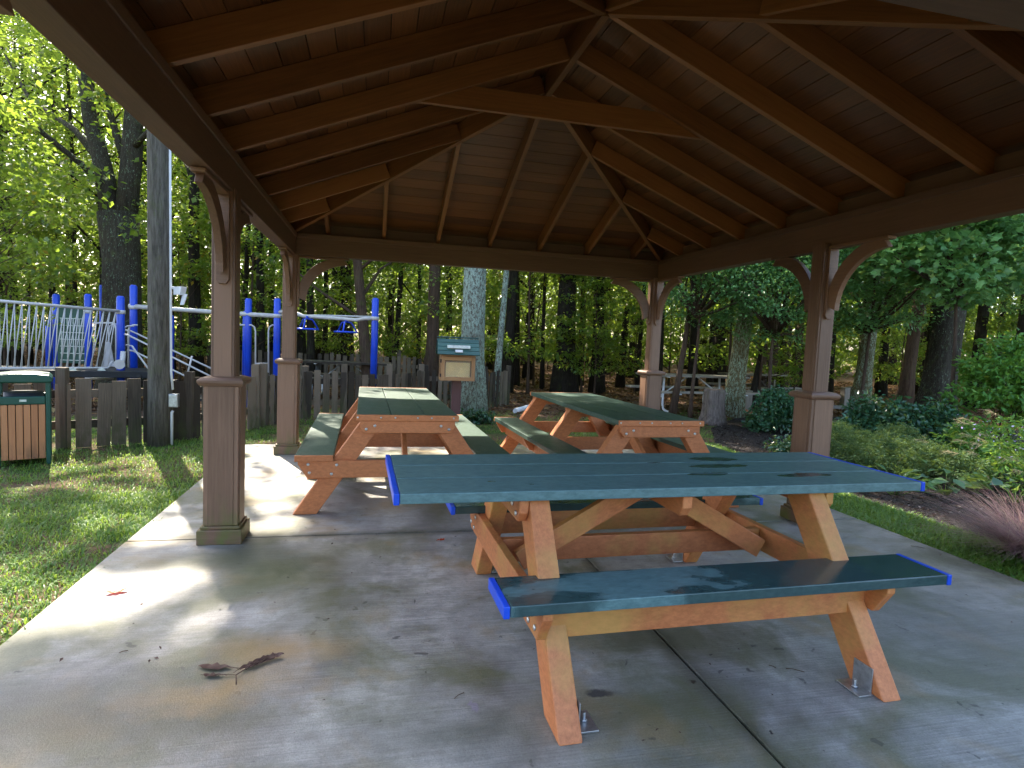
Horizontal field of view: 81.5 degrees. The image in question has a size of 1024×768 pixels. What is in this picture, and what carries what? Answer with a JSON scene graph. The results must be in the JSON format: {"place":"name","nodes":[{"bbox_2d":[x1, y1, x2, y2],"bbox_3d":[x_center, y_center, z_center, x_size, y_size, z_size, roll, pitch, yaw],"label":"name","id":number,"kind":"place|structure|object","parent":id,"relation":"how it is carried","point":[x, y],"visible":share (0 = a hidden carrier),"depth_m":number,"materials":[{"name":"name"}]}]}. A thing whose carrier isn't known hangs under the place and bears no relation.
{"place":"outdoors","nodes":[
{"label":"outdoors","id":0,"kind":"place"},
{"bbox_2d":[0,326,1023,644],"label":"ground","id":1,"kind":"structure","parent":0,"point":[494,436],"depth_m":5.41,"materials":[{"name":"plant"}]},
{"bbox_2d":[0,371,52,466],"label":"litter bin","id":2,"kind":"object","parent":1,"relation":"on","point":[25,424],"visible":1,"depth_m":5.48,"materials":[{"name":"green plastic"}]},
{"bbox_2d":[0,151,65,331],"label":"sapling","id":3,"kind":"object","parent":1,"relation":"on","point":[17,282],"visible":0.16,"depth_m":15.48,"materials":[{"name":"green plant"}]},
{"bbox_2d":[0,97,85,349],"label":"sapling","id":4,"kind":"object","parent":1,"relation":"on","point":[6,218],"visible":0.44,"depth_m":12.19,"materials":[{"name":"green plant"}]},
{"bbox_2d":[0,17,88,365],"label":"woodland tree","id":5,"kind":"object","parent":1,"relation":"on","point":[24,133],"visible":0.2,"depth_m":16.73,"materials":[{"name":"green plant"}]},
{"bbox_2d":[0,145,99,364],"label":"sapling","id":6,"kind":"object","parent":1,"relation":"on","point":[6,294],"visible":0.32,"depth_m":13.42,"materials":[{"name":"green plant"}]},
{"bbox_2d":[0,173,99,366],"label":"sapling","id":7,"kind":"object","parent":1,"relation":"on","point":[35,231],"visible":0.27,"depth_m":15.92,"materials":[{"name":"green plant"}]},
{"bbox_2d":[0,95,107,350],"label":"sapling","id":8,"kind":"object","parent":1,"relation":"on","point":[8,112],"visible":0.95,"depth_m":9.84,"materials":[{"name":"green plant"}]},
{"bbox_2d":[3,13,104,364],"bbox_3d":[-14.472,-7.377,17.280,4.677,13.797,5.209,4,5,26],"label":"woodland tree","id":9,"kind":"object","parent":1,"relation":"on","point":[31,351],"visible":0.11,"depth_m":17.79,"materials":[{"name":"green plant"}]},
{"bbox_2d":[0,16,115,284],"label":"distant tree","id":10,"kind":"object","parent":1,"relation":"on","point":[58,139],"visible":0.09,"depth_m":17.13,"materials":[{"name":"green plant"}]},
{"bbox_2d":[0,11,123,365],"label":"woodland tree","id":11,"kind":"object","parent":1,"relation":"on","point":[18,357],"visible":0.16,"depth_m":15.09,"materials":[{"name":"green plant"}]},
{"bbox_2d":[2,38,141,366],"bbox_3d":[-12.862,-7.690,17.061,5.108,14.586,4.703,1,4,-13],"label":"woodland tree","id":12,"kind":"object","parent":1,"relation":"on","point":[69,95],"visible":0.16,"depth_m":16.93,"materials":[{"name":"green plant"}]},
{"bbox_2d":[1,33,146,305],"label":"distant tree","id":13,"kind":"object","parent":1,"relation":"on","point":[69,288],"visible":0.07,"depth_m":23.16,"materials":[{"name":"green plant"}]},
{"bbox_2d":[11,107,146,331],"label":"sapling","id":14,"kind":"object","parent":1,"relation":"on","point":[82,159],"visible":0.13,"depth_m":20.02,"materials":[{"name":"green plant"}]},
{"bbox_2d":[0,13,186,366],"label":"woodland tree","id":15,"kind":"object","parent":1,"relation":"on","point":[110,147],"visible":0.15,"depth_m":14.74,"materials":[{"name":"green plant"}]},
{"bbox_2d":[1,58,209,302],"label":"distant tree","id":16,"kind":"object","parent":1,"relation":"on","point":[91,203],"visible":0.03,"depth_m":19.05,"materials":[{"name":"green plant"}]},
{"bbox_2d":[49,218,181,358],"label":"sapling","id":17,"kind":"object","parent":1,"relation":"on","point":[78,295],"visible":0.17,"depth_m":14.12,"materials":[{"name":"green plant"}]},
{"bbox_2d":[3,364,260,449],"bbox_3d":[-4.996,0.256,6.183,0.552,0.893,5.022,6,6,42],"label":"picket fence","id":18,"kind":"object","parent":1,"relation":"on","point":[187,414],"visible":0.63,"depth_m":6.59,"materials":[{"name":"wood"}]},
{"bbox_2d":[15,11,254,309],"bbox_3d":[-10.536,-7.799,18.421,7.609,14.824,8.148,6,6,43],"label":"distant tree","id":19,"kind":"object","parent":1,"relation":"on","point":[145,163],"visible":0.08,"depth_m":17.27,"materials":[{"name":"green plant"}]},
{"bbox_2d":[79,127,211,338],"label":"sapling","id":20,"kind":"object","parent":1,"relation":"on","point":[175,284],"visible":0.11,"depth_m":18.55,"materials":[{"name":"green plant"}]},
{"bbox_2d":[41,80,251,377],"bbox_3d":[-7.676,-5.942,14.321,6.522,11.948,6.302,1,4,-13],"label":"woodland tree","id":21,"kind":"object","parent":1,"relation":"on","point":[194,300],"visible":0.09,"depth_m":14.30,"materials":[{"name":"green plant"}]},
{"bbox_2d":[147,130,187,446],"bbox_3d":[-3.734,-3.053,6.476,0.454,7.550,0.271,1,4,-13],"label":"utility pole","id":22,"kind":"object","parent":1,"relation":"on","point":[162,399],"visible":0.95,"depth_m":6.54,"materials":[{"name":"grey wood"}]},
{"bbox_2d":[99,176,241,380],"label":"sapling","id":23,"kind":"object","parent":1,"relation":"on","point":[205,335],"visible":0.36,"depth_m":13.63,"materials":[{"name":"green plant"}]},
{"bbox_2d":[0,285,378,407],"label":"play structure","id":24,"kind":"object","parent":1,"relation":"on","point":[71,339],"visible":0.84,"depth_m":9.88,"materials":[{"name":"blue metal"}]},
{"bbox_2d":[143,139,272,374],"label":"woodland tree","id":25,"kind":"object","parent":1,"relation":"on","point":[247,270],"visible":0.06,"depth_m":16.76,"materials":[{"name":"green plant"}]},
{"bbox_2d":[141,168,282,344],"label":"sapling","id":26,"kind":"object","parent":1,"relation":"on","point":[206,217],"visible":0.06,"depth_m":18.91,"materials":[{"name":"green plant"}]},
{"bbox_2d":[0,9,447,388],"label":"forked tree","id":27,"kind":"object","parent":1,"relation":"on","point":[119,221],"visible":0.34,"depth_m":11.62,"materials":[{"name":"green plant"}]},
{"bbox_2d":[172,217,282,350],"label":"sapling","id":28,"kind":"object","parent":1,"relation":"on","point":[243,305],"visible":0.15,"depth_m":16.47,"materials":[{"name":"green plant"}]},
{"bbox_2d":[143,155,315,362],"bbox_3d":[-6.318,-6.059,15.110,5.490,12.178,5.398,1,4,-13],"label":"woodland tree","id":29,"kind":"object","parent":1,"relation":"on","point":[260,338],"visible":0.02,"depth_m":15.23,"materials":[{"name":"brown plant"}]},
{"bbox_2d":[172,210,326,364],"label":"sapling","id":30,"kind":"object","parent":1,"relation":"on","point":[208,221],"visible":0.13,"depth_m":13.85,"materials":[{"name":"green plant"}]},
{"bbox_2d":[251,238,315,385],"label":"woodland tree","id":31,"kind":"object","parent":1,"relation":"on","point":[310,355],"visible":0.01,"depth_m":14.81,"materials":[{"name":"brown plant"}]},
{"bbox_2d":[249,242,339,347],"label":"sapling","id":32,"kind":"object","parent":1,"relation":"on","point":[317,308],"visible":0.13,"depth_m":20.03,"materials":[{"name":"green plant"}]},
{"bbox_2d":[207,344,450,391],"bbox_3d":[-4.453,-0.421,15.051,6.341,1.005,0.644,3,4,2],"label":"picket fence","id":33,"kind":"object","parent":1,"relation":"on","point":[398,366],"visible":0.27,"depth_m":15.05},
{"bbox_2d":[259,363,424,427],"bbox_3d":[-2.637,0.099,9.621,0.609,0.910,3.342,6,5,38],"label":"picket fence","id":34,"kind":"object","parent":1,"relation":"on","point":[268,406],"visible":0.53,"depth_m":9.31,"materials":[{"name":"wood"}]},
{"bbox_2d":[301,359,391,398],"bbox_3d":[-3.463,-0.088,12.475,1.800,0.762,1.600,2,4,-9],"label":"weathered picnic table","id":35,"kind":"object","parent":1,"relation":"on","point":[318,362],"visible":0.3,"depth_m":12.22,"materials":[{"name":"wood"}]},
{"bbox_2d":[241,226,463,386],"bbox_3d":[-3.290,-3.610,12.145,5.189,8.020,5.273,1,4,-13],"label":"leaning tree","id":36,"kind":"object","parent":1,"relation":"on","point":[361,291],"visible":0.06,"depth_m":12.34,"materials":[{"name":"green plant"}]},
{"bbox_2d":[305,259,402,370],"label":"sapling","id":37,"kind":"object","parent":1,"relation":"on","point":[334,345],"visible":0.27,"depth_m":17.02,"materials":[{"name":"green plant"}]},
{"bbox_2d":[326,261,457,359],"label":"sapling","id":38,"kind":"object","parent":1,"relation":"on","point":[390,338],"visible":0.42,"depth_m":15.70,"materials":[{"name":"green plant"}]},
{"bbox_2d":[346,261,454,373],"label":"woodland tree","id":39,"kind":"object","parent":1,"relation":"on","point":[400,287],"depth_m":17.82,"materials":[{"name":"brown plant"}]},
{"bbox_2d":[350,262,459,362],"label":"distant tree","id":40,"kind":"object","parent":1,"relation":"on","point":[391,307],"visible":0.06,"depth_m":21.46,"materials":[{"name":"green plant"}]},
{"bbox_2d":[367,263,443,357],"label":"sapling","id":41,"kind":"object","parent":1,"relation":"on","point":[412,306],"visible":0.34,"depth_m":21.32,"materials":[{"name":"green plant"}]},
{"bbox_2d":[424,265,439,393],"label":"woodland tree","id":42,"kind":"object","parent":1,"relation":"on","point":[431,358],"visible":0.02,"depth_m":13.30,"materials":[{"name":"brown plant"}]},
{"bbox_2d":[395,265,486,361],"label":"sapling","id":43,"kind":"object","parent":1,"relation":"on","point":[450,332],"visible":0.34,"depth_m":16.53,"materials":[{"name":"green plant"}]},
{"bbox_2d":[436,336,479,414],"bbox_3d":[-0.843,-0.030,9.017,0.620,1.365,0.499,2,4,-11],"label":"book exchange box","id":44,"kind":"object","parent":1,"relation":"on","point":[457,359],"visible":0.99,"depth_m":8.86,"materials":[{"name":"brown wood"}]},
{"bbox_2d":[440,356,474,380],"bbox_3d":[-0.810,-0.225,8.841,0.521,0.360,0.027,2,4,-11],"label":"door","id":45,"kind":"structure","parent":44,"relation":"in","point":[443,358],"depth_m":8.84,"materials":[{"name":"brown wood"}]},
{"bbox_2d":[424,365,510,408],"bbox_3d":[-0.766,0.054,11.533,2.142,0.880,0.373,-1,6,-41],"label":"picket fence","id":46,"kind":"object","parent":1,"relation":"on","point":[502,394],"visible":0.41,"depth_m":11.79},
{"bbox_2d":[460,267,487,415],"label":"lichen tree","id":47,"kind":"object","parent":1,"relation":"on","point":[474,395],"visible":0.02,"depth_m":9.73,"materials":[{"name":"grey plant"}]},
{"bbox_2d":[491,270,508,403],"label":"woodland tree","id":48,"kind":"object","parent":1,"relation":"on","point":[499,353],"visible":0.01,"depth_m":12.49,"materials":[{"name":"grey plant"}]},
{"bbox_2d":[448,269,551,385],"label":"woodland tree","id":49,"kind":"object","parent":1,"relation":"on","point":[517,365],"visible":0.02,"depth_m":17.78,"materials":[{"name":"brown plant"}]},
{"bbox_2d":[1,10,1021,381],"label":"distant woods","id":50,"kind":"object","parent":1,"relation":"on","point":[837,362],"visible":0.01,"depth_m":41.40,"materials":[{"name":"green plant"}]},
{"bbox_2d":[0,444,1023,767],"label":"concrete slab","id":51,"kind":"structure","parent":1,"relation":"on","point":[386,662],"depth_m":2.41,"materials":[{"name":"concrete"}]},
{"bbox_2d":[198,652,283,684],"bbox_3d":[-1.043,1.092,2.275,0.313,0.021,0.171,1,4,-19],"label":"dead oak sprig","id":52,"kind":"object","parent":51,"relation":"on","point":[256,662],"visible":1,"depth_m":2.31,"materials":[{"name":"brown plant"}]},
{"bbox_2d":[293,387,508,514],"bbox_3d":[-1.053,0.500,5.512,1.595,0.736,2.380,1,4,-14],"label":"picnic table","id":53,"kind":"object","parent":51,"relation":"on","point":[331,449],"visible":0.84,"depth_m":4.50,"materials":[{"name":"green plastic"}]},
{"bbox_2d":[0,0,1023,545],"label":"pavilion","id":54,"kind":"structure","parent":51,"relation":"on","point":[656,144],"depth_m":3.79,"materials":[{"name":"brown paint"}]},
{"bbox_2d":[494,392,738,507],"bbox_3d":[0.860,0.559,5.824,1.595,0.736,2.380,1,4,-15],"label":"picnic table","id":55,"kind":"object","parent":51,"relation":"on","point":[617,426],"visible":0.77,"depth_m":5.61,"materials":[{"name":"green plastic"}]},
{"bbox_2d":[385,452,951,745],"bbox_3d":[0.642,0.766,2.852,2.436,0.736,1.595,1,4,-14],"label":"picnic table","id":56,"kind":"object","parent":51,"relation":"on","point":[553,508],"visible":1,"depth_m":2.44,"materials":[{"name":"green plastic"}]},
{"bbox_2d":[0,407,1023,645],"bbox_3d":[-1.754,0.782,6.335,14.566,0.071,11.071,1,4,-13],"label":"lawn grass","id":57,"kind":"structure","parent":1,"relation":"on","point":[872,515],"depth_m":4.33,"materials":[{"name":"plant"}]},
{"bbox_2d":[445,267,579,392],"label":"woodland tree","id":58,"kind":"object","parent":1,"relation":"on","point":[510,322],"visible":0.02,"depth_m":15.30,"materials":[{"name":"brown plant"}]},
{"bbox_2d":[8,350,1023,429],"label":"leaf litter","id":59,"kind":"object","parent":1,"relation":"on","point":[890,392],"visible":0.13,"depth_m":16.23,"materials":[{"name":"plant"}]},
{"bbox_2d":[487,269,546,389],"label":"woodland tree","id":60,"kind":"object","parent":1,"relation":"on","point":[542,376],"visible":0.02,"depth_m":16.91,"materials":[{"name":"brown plant"}]},
{"bbox_2d":[439,269,601,393],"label":"sapling","id":61,"kind":"object","parent":1,"relation":"on","point":[507,345],"visible":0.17,"depth_m":14.69,"materials":[{"name":"green plant"}]},
{"bbox_2d":[454,271,611,378],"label":"distant tree","id":62,"kind":"object","parent":1,"relation":"on","point":[524,371],"visible":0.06,"depth_m":21.59,"materials":[{"name":"green plant"}]},
{"bbox_2d":[485,271,608,384],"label":"sapling","id":63,"kind":"object","parent":1,"relation":"on","point":[522,326],"visible":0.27,"depth_m":18.14,"materials":[{"name":"green plant"}]},
{"bbox_2d":[532,273,627,393],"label":"woodland tree","id":64,"kind":"object","parent":1,"relation":"on","point":[600,385],"visible":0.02,"depth_m":16.29,"materials":[{"name":"brown plant"}]},
{"bbox_2d":[536,273,631,392],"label":"sapling","id":65,"kind":"object","parent":1,"relation":"on","point":[584,338],"visible":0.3,"depth_m":14.95,"materials":[{"name":"green plant"}]},
{"bbox_2d":[549,274,620,392],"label":"woodland tree","id":66,"kind":"object","parent":1,"relation":"on","point":[563,381],"visible":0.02,"depth_m":15.11,"materials":[{"name":"brown plant"}]},
{"bbox_2d":[552,275,646,393],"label":"sapling","id":67,"kind":"object","parent":1,"relation":"on","point":[589,332],"visible":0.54,"depth_m":14.31,"materials":[{"name":"green plant"}]},
{"bbox_2d":[604,283,679,392],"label":"sapling","id":68,"kind":"object","parent":1,"relation":"on","point":[631,304],"visible":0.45,"depth_m":17.15,"materials":[{"name":"green plant"}]},
{"bbox_2d":[639,279,699,394],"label":"woodland tree","id":69,"kind":"object","parent":1,"relation":"on","point":[692,335],"depth_m":17.36,"materials":[{"name":"brown plant"}]},
{"bbox_2d":[614,281,727,389],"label":"sapling","id":70,"kind":"object","parent":1,"relation":"on","point":[675,346],"visible":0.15,"depth_m":18.67,"materials":[{"name":"green plant"}]},
{"bbox_2d":[637,268,734,413],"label":"tree","id":71,"kind":"object","parent":1,"relation":"on","point":[673,407],"visible":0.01,"depth_m":11.45,"materials":[{"name":"brown plant"}]},
{"bbox_2d":[625,372,759,411],"bbox_3d":[3.798,0.185,12.575,2.300,0.762,1.600,1,4,-16],"label":"weathered picnic table","id":72,"kind":"object","parent":1,"relation":"on","point":[669,375],"visible":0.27,"depth_m":12.30,"materials":[{"name":"grey wood"}]},
{"bbox_2d":[631,260,790,417],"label":"shade tree","id":73,"kind":"object","parent":1,"relation":"on","point":[698,310],"visible":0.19,"depth_m":10.68,"materials":[{"name":"green plant"}]},
{"bbox_2d":[682,279,755,385],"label":"distant tree","id":74,"kind":"object","parent":1,"relation":"on","point":[718,341],"visible":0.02,"depth_m":22.26,"materials":[{"name":"brown plant"}]},
{"bbox_2d":[668,272,853,406],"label":"sapling","id":75,"kind":"object","parent":1,"relation":"on","point":[794,368],"visible":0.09,"depth_m":13.87,"materials":[{"name":"green plant"}]},
{"bbox_2d":[683,251,879,417],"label":"mossy tree","id":76,"kind":"object","parent":1,"relation":"on","point":[735,387],"depth_m":11.86,"materials":[{"name":"green plant"}]},
{"bbox_2d":[758,322,804,401],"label":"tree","id":77,"kind":"object","parent":1,"relation":"on","point":[786,360],"visible":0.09,"depth_m":15.60,"materials":[{"name":"plant"}]},
{"bbox_2d":[747,280,858,389],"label":"sapling","id":78,"kind":"object","parent":1,"relation":"on","point":[797,375],"visible":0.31,"depth_m":14.08,"materials":[{"name":"green plant"}]},
{"bbox_2d":[711,417,1023,539],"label":"mulch bed","id":79,"kind":"object","parent":1,"relation":"on","point":[761,437],"visible":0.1,"depth_m":5.83,"materials":[{"name":"wood"}]},
{"bbox_2d":[698,388,727,425],"bbox_3d":[3.632,0.415,10.690,0.606,0.656,0.540,1,4,-13],"label":"tree stump","id":80,"kind":"object","parent":79,"relation":"on","point":[713,410],"visible":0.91,"depth_m":10.52,"materials":[{"name":"wood"}]},
{"bbox_2d":[741,384,793,433],"bbox_3d":[4.508,0.442,9.979,1.273,0.892,1.186,1,4,-13],"label":"laurel shrub","id":81,"kind":"object","parent":79,"relation":"on","point":[779,415],"visible":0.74,"depth_m":9.84,"materials":[{"name":"green plant"}]},
{"bbox_2d":[675,247,889,428],"bbox_3d":[4.505,-1.234,10.270,3.854,4.180,3.226,-1,6,-43],"label":"shade tree","id":82,"kind":"object","parent":79,"relation":"on","point":[774,319],"visible":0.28,"depth_m":9.87,"materials":[{"name":"green plant"}]},
{"bbox_2d":[829,421,886,462],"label":"juniper","id":83,"kind":"object","parent":79,"relation":"on","point":[855,436],"visible":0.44,"depth_m":6.98,"materials":[{"name":"green plant"}]},
{"bbox_2d":[836,387,904,448],"bbox_3d":[5.054,0.528,8.404,1.132,0.997,0.947,1,4,-13],"label":"laurel shrub","id":84,"kind":"object","parent":79,"relation":"on","point":[867,410],"visible":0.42,"depth_m":8.27,"materials":[{"name":"green plant"}]},
{"bbox_2d":[767,228,994,413],"bbox_3d":[6.289,-1.395,10.593,3.809,4.608,3.736,4,5,25],"label":"shade tree","id":85,"kind":"object","parent":79,"relation":"on","point":[887,297],"visible":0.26,"depth_m":10.29,"materials":[{"name":"green plant"}]},
{"bbox_2d":[829,428,932,479],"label":"juniper","id":86,"kind":"object","parent":79,"relation":"on","point":[860,458],"visible":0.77,"depth_m":6.50,"materials":[{"name":"green plant"}]},
{"bbox_2d":[863,420,930,460],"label":"juniper","id":87,"kind":"object","parent":79,"relation":"on","point":[898,430],"visible":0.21,"depth_m":7.32,"materials":[{"name":"green plant"}]},
{"bbox_2d":[862,394,938,450],"bbox_3d":[5.365,0.595,8.178,1.046,0.922,0.959,1,4,-13],"label":"laurel shrub","id":88,"kind":"object","parent":79,"relation":"on","point":[900,409],"visible":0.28,"depth_m":8.07,"materials":[{"name":"green plant"}]},
{"bbox_2d":[871,437,960,487],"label":"juniper","id":89,"kind":"object","parent":79,"relation":"on","point":[922,447],"visible":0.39,"depth_m":6.43,"materials":[{"name":"green plant"}]},
{"bbox_2d":[838,213,1023,408],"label":"shade tree","id":90,"kind":"object","parent":79,"relation":"on","point":[982,237],"visible":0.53,"depth_m":8.30,"materials":[{"name":"green plant"}]},
{"bbox_2d":[897,397,970,455],"bbox_3d":[5.721,0.629,8.070,0.974,0.900,1.046,6,5,37],"label":"laurel shrub","id":91,"kind":"object","parent":79,"relation":"on","point":[935,418],"visible":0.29,"depth_m":7.99,"materials":[{"name":"green plant"}]},
{"bbox_2d":[899,457,992,494],"bbox_3d":[4.255,0.952,5.896,0.832,0.336,0.807,1,4,-13],"label":"broad leaved plant","id":92,"kind":"object","parent":79,"relation":"on","point":[970,484],"visible":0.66,"depth_m":5.78,"materials":[{"name":"green plant"}]},
{"bbox_2d":[912,445,994,490],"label":"juniper","id":93,"kind":"object","parent":79,"relation":"on","point":[958,469],"visible":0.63,"depth_m":6.21,"materials":[{"name":"green plant"}]},
{"bbox_2d":[927,328,1023,448],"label":"bright shrub","id":94,"kind":"object","parent":79,"relation":"on","point":[1005,376],"visible":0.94,"depth_m":8.06,"materials":[{"name":"green plant"}]},
{"bbox_2d":[929,416,1023,477],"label":"perennial","id":95,"kind":"object","parent":79,"relation":"on","point":[966,429],"visible":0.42,"depth_m":7.11,"materials":[{"name":"green plant"}]},
{"bbox_2d":[957,414,1023,493],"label":"aster","id":96,"kind":"object","parent":79,"relation":"on","point":[1007,467],"visible":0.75,"depth_m":6.33,"materials":[{"name":"green plant"}]},
{"bbox_2d":[874,289,931,396],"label":"woodland tree","id":97,"kind":"object","parent":1,"relation":"on","point":[881,386],"depth_m":19.88,"materials":[{"name":"brown plant"}]},
{"bbox_2d":[840,282,968,385],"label":"sapling","id":98,"kind":"object","parent":1,"relation":"on","point":[890,366],"visible":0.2,"depth_m":16.23,"materials":[{"name":"green plant"}]},
{"bbox_2d":[895,238,942,409],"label":"brown trunk tree","id":99,"kind":"object","parent":1,"relation":"on","point":[906,385],"visible":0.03,"depth_m":14.88,"materials":[{"name":"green plant"}]},
{"bbox_2d":[849,238,1019,403],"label":"grey trunk tree","id":100,"kind":"object","parent":1,"relation":"on","point":[856,385],"depth_m":13.08,"materials":[{"name":"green plant"}]},
{"bbox_2d":[877,229,1022,412],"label":"oak tree","id":101,"kind":"object","parent":1,"relation":"on","point":[936,375],"depth_m":11.29,"materials":[{"name":"brown plant"}]},
{"bbox_2d":[895,287,1016,383],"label":"sapling","id":102,"kind":"object","parent":1,"relation":"on","point":[966,334],"visible":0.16,"depth_m":18.08,"materials":[{"name":"green plant"}]},
{"bbox_2d":[894,474,1023,562],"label":"ornamental grass","id":103,"kind":"object","parent":1,"relation":"on","point":[1014,539],"depth_m":4.20,"materials":[{"name":"plant"}]},
{"bbox_2d":[963,254,992,406],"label":"woodland tree","id":104,"kind":"object","parent":1,"relation":"on","point":[980,330],"depth_m":16.85,"materials":[{"name":"brown plant"}]},
{"bbox_2d":[978,241,1023,314],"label":"shade tree","id":105,"kind":"object","parent":1,"relation":"on","point":[1012,308],"visible":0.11,"depth_m":12.81,"materials":[{"name":"green plant"}]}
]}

